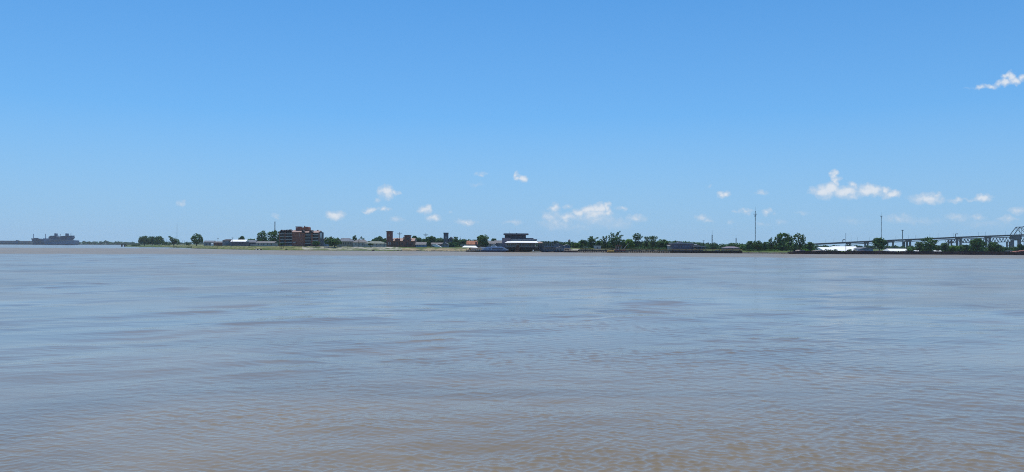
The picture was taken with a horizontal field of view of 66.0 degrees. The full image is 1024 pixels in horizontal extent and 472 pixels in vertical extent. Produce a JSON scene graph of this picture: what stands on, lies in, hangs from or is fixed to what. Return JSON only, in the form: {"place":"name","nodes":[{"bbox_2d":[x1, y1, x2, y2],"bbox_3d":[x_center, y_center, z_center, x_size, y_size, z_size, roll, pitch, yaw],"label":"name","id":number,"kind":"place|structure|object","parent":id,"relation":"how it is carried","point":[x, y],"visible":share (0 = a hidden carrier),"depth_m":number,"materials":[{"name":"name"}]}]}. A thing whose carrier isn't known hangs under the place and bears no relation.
{"place":"outdoors","nodes":[
{"label":"outdoors","id":0,"kind":"place"},
{"bbox_2d":[24,243,905,247],"bbox_3d":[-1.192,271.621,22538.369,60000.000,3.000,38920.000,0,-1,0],"label":"riverbank","id":1,"kind":"structure","parent":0,"point":[132,244],"depth_m":3149.99,"materials":[{"name":"green plant"}]},
{"bbox_2d":[79,240,203,244],"bbox_3d":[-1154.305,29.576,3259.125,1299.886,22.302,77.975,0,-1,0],"label":"distant woods","id":2,"kind":"object","parent":1,"relation":"on","point":[106,242],"visible":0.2,"depth_m":3242.17,"materials":[{"name":"green plant"}]},
{"bbox_2d":[0,244,1023,471],"bbox_3d":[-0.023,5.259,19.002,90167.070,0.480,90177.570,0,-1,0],"label":"river water","id":3,"kind":"structure","parent":0,"point":[116,358],"depth_m":33.91,"materials":[{"name":"brown liquid"}]},
{"bbox_2d":[0,243,31,244],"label":"wharf","id":4,"kind":"structure","parent":3,"relation":"in","point":[15,244],"depth_m":2885.78,"materials":[{"name":"grey concrete"}]},
{"bbox_2d":[0,241,15,242],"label":"wharf shed","id":5,"kind":"structure","parent":4,"relation":"on","point":[7,241],"depth_m":2899.52,"materials":[{"name":"grey paint"}]},
{"bbox_2d":[18,241,32,243],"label":"wharf shed","id":6,"kind":"structure","parent":4,"relation":"on","point":[29,242],"depth_m":2899.53,"materials":[{"name":"grey paint"}]},
{"bbox_2d":[31,234,44,244],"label":"cargo ship","id":7,"kind":"object","parent":3,"relation":"on","point":[36,241],"visible":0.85,"depth_m":2753.45,"materials":[{"name":"grey paint"}]},
{"bbox_2d":[43,233,78,244],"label":"cargo ship","id":8,"kind":"object","parent":3,"relation":"on","point":[56,239],"visible":0.98,"depth_m":2654.59,"materials":[{"name":"grey paint"}]},
{"bbox_2d":[466,249,480,251],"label":"landing pontoon","id":9,"kind":"object","parent":3,"relation":"on","point":[477,250],"visible":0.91,"depth_m":590.19,"materials":[{"name":"grey metal"}]},
{"bbox_2d":[481,246,508,251],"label":"ferry boat","id":10,"kind":"object","parent":3,"relation":"on","point":[493,249],"visible":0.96,"depth_m":588.46,"materials":[{"name":"blue paint"}]},
{"bbox_2d":[515,245,519,251],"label":"fender dolphin","id":11,"kind":"object","parent":3,"relation":"in","point":[517,248],"visible":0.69,"depth_m":592.91},
{"bbox_2d":[502,233,537,251],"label":"ferry terminal","id":12,"kind":"object","parent":3,"relation":"in","point":[510,241],"visible":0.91,"depth_m":600.79,"materials":[{"name":"grey glass"}]},
{"bbox_2d":[544,242,558,247],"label":"covered walkway","id":13,"kind":"structure","parent":3,"relation":"in","point":[549,246],"depth_m":594.30,"materials":[{"name":"grey metal"}]},
{"bbox_2d":[606,244,628,252],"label":"workboat","id":14,"kind":"object","parent":3,"relation":"on","point":[618,250],"visible":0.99,"depth_m":573.46,"materials":[{"name":"metal"}]},
{"bbox_2d":[578,249,741,252],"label":"timber wharf","id":15,"kind":"structure","parent":3,"relation":"in","point":[652,250],"depth_m":567.18,"materials":[{"name":"paint"}]},
{"bbox_2d":[787,250,844,253],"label":"hopper barge","id":16,"kind":"object","parent":3,"relation":"on","point":[814,252],"visible":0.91,"depth_m":531.06,"materials":[{"name":"metal"}]},
{"bbox_2d":[845,250,901,253],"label":"hopper barge","id":17,"kind":"object","parent":3,"relation":"on","point":[871,252],"visible":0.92,"depth_m":528.45,"materials":[{"name":"metal"}]},
{"bbox_2d":[900,251,957,254],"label":"hopper barge","id":18,"kind":"object","parent":3,"relation":"on","point":[929,253],"visible":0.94,"depth_m":526.96,"materials":[{"name":"metal"}]},
{"bbox_2d":[953,251,1014,254],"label":"hopper barge","id":19,"kind":"object","parent":3,"relation":"on","point":[986,253],"visible":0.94,"depth_m":526.39,"materials":[{"name":"metal"}]},
{"bbox_2d":[1013,250,1023,254],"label":"hopper barge","id":20,"kind":"object","parent":3,"relation":"on","point":[1020,252],"visible":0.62,"depth_m":524.93,"materials":[{"name":"metal"}]},
{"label":"landing barge","id":21,"kind":"object","parent":3,"relation":"on","visible":0},
{"bbox_2d":[543,248,555,250],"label":"shed","id":22,"kind":"structure","parent":21,"relation":"on","point":[549,249],"depth_m":588.92,"materials":[{"name":"blue metal"}]},
{"bbox_2d":[556,246,564,250],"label":"boat shed","id":23,"kind":"object","parent":21,"relation":"on","point":[559,248],"visible":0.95,"depth_m":588.42,"materials":[{"name":"metal"}]},
{"bbox_2d":[0,0,1023,246],"label":"sky","id":24,"kind":"structure","parent":0,"point":[121,120],"materials":[{"name":"blue"}]},
{"bbox_2d":[125,244,899,253],"bbox_3d":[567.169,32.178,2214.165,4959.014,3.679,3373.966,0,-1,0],"label":"riverbank","id":25,"kind":"structure","parent":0,"point":[348,248],"depth_m":674.29,"materials":[{"name":"green plant"}]},
{"bbox_2d":[138,236,150,245],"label":"broadleaf tree","id":26,"kind":"object","parent":25,"relation":"on","point":[144,239],"visible":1,"depth_m":1325.45,"materials":[{"name":"green plant"}]},
{"bbox_2d":[147,236,156,244],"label":"broadleaf tree","id":27,"kind":"object","parent":25,"relation":"on","point":[152,239],"visible":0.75,"depth_m":1344.80,"materials":[{"name":"green plant"}]},
{"bbox_2d":[154,236,163,244],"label":"broadleaf tree","id":28,"kind":"object","parent":25,"relation":"on","point":[159,240],"visible":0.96,"depth_m":1296.51,"materials":[{"name":"green plant"}]},
{"bbox_2d":[168,236,179,246],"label":"broadleaf tree","id":29,"kind":"object","parent":25,"relation":"on","point":[174,241],"visible":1,"depth_m":1088.29,"materials":[{"name":"green plant"}]},
{"bbox_2d":[190,233,202,245],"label":"broadleaf tree","id":30,"kind":"object","parent":25,"relation":"on","point":[198,239],"visible":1,"depth_m":922.87,"materials":[{"name":"green plant"}]},
{"bbox_2d":[204,241,214,245],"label":"house","id":31,"kind":"structure","parent":25,"relation":"on","point":[207,243],"depth_m":899.96,"materials":[{"name":"grey stone"}]},
{"bbox_2d":[214,241,221,245],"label":"house","id":32,"kind":"structure","parent":25,"relation":"on","point":[217,243],"depth_m":879.95,"materials":[{"name":"brick"}]},
{"bbox_2d":[222,239,231,245],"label":"house","id":33,"kind":"structure","parent":25,"relation":"on","point":[226,242],"depth_m":799.96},
{"bbox_2d":[230,240,248,245],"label":"house","id":34,"kind":"structure","parent":25,"relation":"on","point":[240,242],"depth_m":789.95,"materials":[{"name":"white"}]},
{"bbox_2d":[248,240,256,245],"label":"house","id":35,"kind":"structure","parent":25,"relation":"on","point":[252,241],"depth_m":810.87,"materials":[{"name":"grey stone"}]},
{"bbox_2d":[256,231,267,240],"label":"broadleaf tree","id":36,"kind":"object","parent":25,"relation":"on","point":[260,237],"visible":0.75,"depth_m":778.95,"materials":[{"name":"green plant"}]},
{"bbox_2d":[256,241,277,245],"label":"house","id":37,"kind":"structure","parent":25,"relation":"on","point":[267,243],"depth_m":735.90,"materials":[{"name":"paint"}]},
{"bbox_2d":[267,230,278,244],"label":"broadleaf tree","id":38,"kind":"object","parent":25,"relation":"on","point":[272,235],"visible":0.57,"depth_m":787.83,"materials":[{"name":"green plant"}]},
{"bbox_2d":[279,226,323,246],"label":"apartment building","id":39,"kind":"structure","parent":25,"relation":"on","point":[304,236],"depth_m":712.84,"materials":[{"name":"red brick"}]},
{"bbox_2d":[324,236,341,246],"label":"broadleaf tree","id":40,"kind":"object","parent":25,"relation":"on","point":[330,240],"visible":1,"depth_m":687.17,"materials":[{"name":"green plant"}]},
{"bbox_2d":[337,238,353,246],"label":"house","id":41,"kind":"structure","parent":25,"relation":"on","point":[346,242],"depth_m":739.97,"materials":[{"name":"grey stone"}]},
{"bbox_2d":[353,239,367,246],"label":"house","id":42,"kind":"structure","parent":25,"relation":"on","point":[359,243],"depth_m":734.96,"materials":[{"name":"paint"}]},
{"bbox_2d":[262,237,488,246],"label":"background woods","id":43,"kind":"object","parent":25,"relation":"on","point":[479,244],"visible":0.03,"depth_m":1006.31,"materials":[{"name":"green plant"}]},
{"bbox_2d":[365,241,385,246],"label":"house","id":44,"kind":"structure","parent":25,"relation":"on","point":[378,244],"depth_m":727.95,"materials":[{"name":"paint"}]},
{"bbox_2d":[371,236,382,240],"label":"broadleaf tree","id":45,"kind":"object","parent":25,"relation":"on","point":[379,238],"visible":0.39,"depth_m":797.21,"materials":[{"name":"green plant"}]},
{"bbox_2d":[386,231,416,246],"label":"brick courthouse","id":46,"kind":"structure","parent":25,"relation":"on","point":[405,241],"depth_m":689.18,"materials":[{"name":"brick"}]},
{"bbox_2d":[412,236,422,241],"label":"broadleaf tree","id":47,"kind":"object","parent":25,"relation":"on","point":[418,239],"visible":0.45,"depth_m":777.77,"materials":[{"name":"green plant"}]},
{"bbox_2d":[415,242,426,246],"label":"house","id":48,"kind":"structure","parent":25,"relation":"on","point":[420,244],"depth_m":689.95,"materials":[{"name":"grey"}]},
{"bbox_2d":[425,236,436,246],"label":"broadleaf tree","id":49,"kind":"object","parent":25,"relation":"on","point":[429,240],"visible":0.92,"depth_m":767.03,"materials":[{"name":"green plant"}]},
{"bbox_2d":[443,233,453,242],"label":"church","id":50,"kind":"structure","parent":25,"relation":"on","point":[447,240],"depth_m":790.05,"materials":[{"name":"paint"}]},
{"bbox_2d":[448,242,458,246],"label":"broadleaf tree","id":51,"kind":"object","parent":25,"relation":"on","point":[453,244],"visible":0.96,"depth_m":726.48,"materials":[{"name":"green plant"}]},
{"bbox_2d":[466,241,477,246],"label":"house","id":52,"kind":"structure","parent":25,"relation":"on","point":[471,243],"depth_m":700.66,"materials":[{"name":"ceramic"}]},
{"bbox_2d":[477,234,488,246],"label":"broadleaf tree","id":53,"kind":"object","parent":25,"relation":"on","point":[482,239],"visible":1,"depth_m":659.77,"materials":[{"name":"green plant"}]},
{"bbox_2d":[488,241,495,246],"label":"house","id":54,"kind":"structure","parent":25,"relation":"on","point":[492,243],"depth_m":714.96,"materials":[{"name":"grey"}]},
{"bbox_2d":[494,240,503,247],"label":"house","id":55,"kind":"structure","parent":25,"relation":"on","point":[498,243],"depth_m":721.97,"materials":[{"name":"grey"}]},
{"bbox_2d":[238,249,787,253],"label":"shore rocks","id":56,"kind":"object","parent":25,"relation":"on","point":[596,251],"visible":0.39,"depth_m":585.13,"materials":[{"name":"stone"}]},
{"bbox_2d":[538,242,542,249],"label":"waiting pavilion","id":57,"kind":"structure","parent":25,"relation":"on","point":[540,246],"depth_m":603.85,"materials":[{"name":"metal"}]},
{"bbox_2d":[535,240,574,247],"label":"background woods","id":58,"kind":"object","parent":25,"relation":"on","point":[568,243],"visible":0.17,"depth_m":767.86,"materials":[{"name":"green plant"}]},
{"bbox_2d":[578,240,587,245],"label":"broadleaf tree","id":59,"kind":"object","parent":25,"relation":"on","point":[584,242],"visible":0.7,"depth_m":667.63,"materials":[{"name":"green plant"}]},
{"bbox_2d":[586,236,597,247],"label":"broadleaf tree","id":60,"kind":"object","parent":25,"relation":"on","point":[590,241],"visible":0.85,"depth_m":620.42,"materials":[{"name":"green plant"}]},
{"bbox_2d":[600,235,608,248],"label":"broadleaf tree","id":61,"kind":"object","parent":25,"relation":"on","point":[604,243],"visible":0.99,"depth_m":624.64,"materials":[{"name":"green plant"}]},
{"bbox_2d":[608,232,617,248],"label":"broadleaf tree","id":62,"kind":"object","parent":25,"relation":"on","point":[612,242],"visible":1,"depth_m":614.29,"materials":[{"name":"green plant"}]},
{"bbox_2d":[570,241,657,249],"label":"background woods","id":63,"kind":"object","parent":25,"relation":"on","point":[614,247],"visible":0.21,"depth_m":692.82,"materials":[{"name":"green plant"}]},
{"bbox_2d":[615,231,623,246],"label":"broadleaf tree","id":64,"kind":"object","parent":25,"relation":"on","point":[618,241],"visible":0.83,"depth_m":621.89,"materials":[{"name":"green plant"}]},
{"bbox_2d":[625,239,633,247],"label":"broadleaf tree","id":65,"kind":"object","parent":25,"relation":"on","point":[630,242],"visible":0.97,"depth_m":616.28,"materials":[{"name":"green plant"}]},
{"bbox_2d":[629,247,643,249],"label":"bush","id":66,"kind":"object","parent":25,"relation":"on","point":[636,248],"visible":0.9,"depth_m":604.20,"materials":[{"name":"green plant"}]},
{"bbox_2d":[632,233,642,246],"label":"broadleaf tree","id":67,"kind":"object","parent":25,"relation":"on","point":[636,242],"visible":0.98,"depth_m":619.02,"materials":[{"name":"green plant"}]},
{"bbox_2d":[642,236,651,246],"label":"broadleaf tree","id":68,"kind":"object","parent":25,"relation":"on","point":[645,243],"visible":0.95,"depth_m":624.31,"materials":[{"name":"green plant"}]},
{"bbox_2d":[648,235,658,246],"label":"broadleaf tree","id":69,"kind":"object","parent":25,"relation":"on","point":[652,241],"visible":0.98,"depth_m":618.91,"materials":[{"name":"green plant"}]},
{"bbox_2d":[644,247,666,249],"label":"bush","id":70,"kind":"object","parent":25,"relation":"on","point":[660,248],"visible":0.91,"depth_m":604.23,"materials":[{"name":"green plant"}]},
{"bbox_2d":[658,239,665,247],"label":"broadleaf tree","id":71,"kind":"object","parent":25,"relation":"on","point":[661,243],"visible":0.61,"depth_m":623.41,"materials":[{"name":"green plant"}]},
{"bbox_2d":[669,242,691,250],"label":"warehouse","id":72,"kind":"structure","parent":25,"relation":"on","point":[681,246],"depth_m":595.95,"materials":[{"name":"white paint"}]},
{"bbox_2d":[692,244,705,250],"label":"warehouse annex","id":73,"kind":"object","parent":25,"relation":"on","point":[694,246],"visible":0.62,"depth_m":597.92,"materials":[{"name":"grey metal"}]},
{"bbox_2d":[671,240,745,248],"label":"background woods","id":74,"kind":"object","parent":25,"relation":"on","point":[713,246],"visible":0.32,"depth_m":903.61,"materials":[{"name":"green plant"}]},
{"bbox_2d":[721,246,739,250],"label":"house","id":75,"kind":"structure","parent":25,"relation":"on","point":[729,247],"depth_m":641.71,"materials":[{"name":"grey"}]},
{"bbox_2d":[745,241,752,248],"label":"broadleaf tree","id":76,"kind":"object","parent":25,"relation":"on","point":[749,244],"visible":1,"depth_m":598.63,"materials":[{"name":"green plant"}]},
{"bbox_2d":[752,240,762,250],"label":"broadleaf tree","id":77,"kind":"object","parent":25,"relation":"on","point":[756,245],"visible":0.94,"depth_m":603.11,"materials":[{"name":"green plant"}]},
{"bbox_2d":[766,237,774,249],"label":"broadleaf tree","id":78,"kind":"object","parent":25,"relation":"on","point":[770,244],"visible":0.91,"depth_m":609.57,"materials":[{"name":"green plant"}]},
{"bbox_2d":[738,243,817,250],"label":"background woods","id":79,"kind":"object","parent":25,"relation":"on","point":[742,247],"visible":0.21,"depth_m":646.86,"materials":[{"name":"green plant"}]},
{"bbox_2d":[773,232,794,250],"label":"broadleaf tree","id":80,"kind":"object","parent":25,"relation":"on","point":[787,241],"visible":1,"depth_m":600.97,"materials":[{"name":"green plant"}]},
{"bbox_2d":[793,233,806,249],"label":"broadleaf tree","id":81,"kind":"object","parent":25,"relation":"on","point":[799,246],"visible":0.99,"depth_m":603.60,"materials":[{"name":"green plant"}]},
{"bbox_2d":[805,242,814,249],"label":"broadleaf tree","id":82,"kind":"object","parent":25,"relation":"on","point":[809,246],"visible":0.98,"depth_m":598.75,"materials":[{"name":"green plant"}]},
{"bbox_2d":[817,247,841,250],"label":"white roof shed","id":83,"kind":"structure","parent":25,"relation":"on","point":[825,248],"depth_m":699.13,"materials":[{"name":"white metal"}]},
{"bbox_2d":[831,246,856,250],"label":"white roof shed","id":84,"kind":"structure","parent":25,"relation":"on","point":[844,248],"depth_m":719.37,"materials":[{"name":"white metal"}]},
{"bbox_2d":[854,247,872,250],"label":"house","id":85,"kind":"structure","parent":25,"relation":"on","point":[863,249],"depth_m":699.92,"materials":[{"name":"white stone"}]},
{"bbox_2d":[871,238,886,250],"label":"broadleaf tree","id":86,"kind":"object","parent":25,"relation":"on","point":[879,243],"visible":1,"depth_m":609.40,"materials":[{"name":"green plant"}]},
{"bbox_2d":[883,249,905,250],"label":"white roof shed","id":87,"kind":"structure","parent":25,"relation":"on","point":[894,250],"depth_m":685.21,"materials":[{"name":"white metal"}]},
{"bbox_2d":[805,244,1014,248],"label":"background woods","id":88,"kind":"object","parent":25,"relation":"on","point":[873,247],"visible":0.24,"depth_m":1306.08,"materials":[{"name":"green plant"}]},
{"bbox_2d":[814,226,1023,247],"bbox_3d":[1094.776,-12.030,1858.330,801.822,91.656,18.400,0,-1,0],"label":"river bridge","id":89,"kind":"structure","parent":25,"relation":"on","point":[1017,237],"depth_m":1850.72,"materials":[{"name":"metal"}]},
{"bbox_2d":[914,242,923,250],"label":"broadleaf tree","id":90,"kind":"object","parent":25,"relation":"on","point":[919,246],"visible":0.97,"depth_m":618.91,"materials":[{"name":"green plant"}]},
{"bbox_2d":[920,237,938,250],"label":"broadleaf tree","id":91,"kind":"object","parent":25,"relation":"on","point":[930,245],"visible":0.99,"depth_m":610.16,"materials":[{"name":"green plant"}]},
{"bbox_2d":[855,236,1023,246],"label":"truss bridge","id":92,"kind":"structure","parent":25,"relation":"on","point":[950,242],"depth_m":1930.20,"materials":[{"name":"metal"}]},
{"bbox_2d":[939,243,948,249],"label":"broadleaf tree","id":93,"kind":"object","parent":25,"relation":"on","point":[943,246],"visible":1,"depth_m":613.36,"materials":[{"name":"green plant"}]},
{"bbox_2d":[948,245,958,250],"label":"broadleaf tree","id":94,"kind":"object","parent":25,"relation":"on","point":[953,247],"visible":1,"depth_m":608.11,"materials":[{"name":"green plant"}]},
{"bbox_2d":[905,246,1016,251],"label":"background woods","id":95,"kind":"object","parent":25,"relation":"on","point":[909,248],"visible":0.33,"depth_m":653.26,"materials":[{"name":"green plant"}]},
{"bbox_2d":[959,244,969,250],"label":"broadleaf tree","id":96,"kind":"object","parent":25,"relation":"on","point":[964,247],"visible":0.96,"depth_m":628.34,"materials":[{"name":"green plant"}]},
{"bbox_2d":[969,238,987,250],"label":"broadleaf tree","id":97,"kind":"object","parent":25,"relation":"on","point":[977,244],"visible":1,"depth_m":607.04,"materials":[{"name":"green plant"}]},
{"bbox_2d":[987,242,1000,250],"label":"broadleaf tree","id":98,"kind":"object","parent":25,"relation":"on","point":[992,246],"visible":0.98,"depth_m":608.55,"materials":[{"name":"green plant"}]},
{"bbox_2d":[1015,244,1023,250],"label":"broadleaf tree","id":99,"kind":"object","parent":25,"relation":"on","point":[1019,247],"visible":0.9,"depth_m":612.29,"materials":[{"name":"green plant"}]}
]}

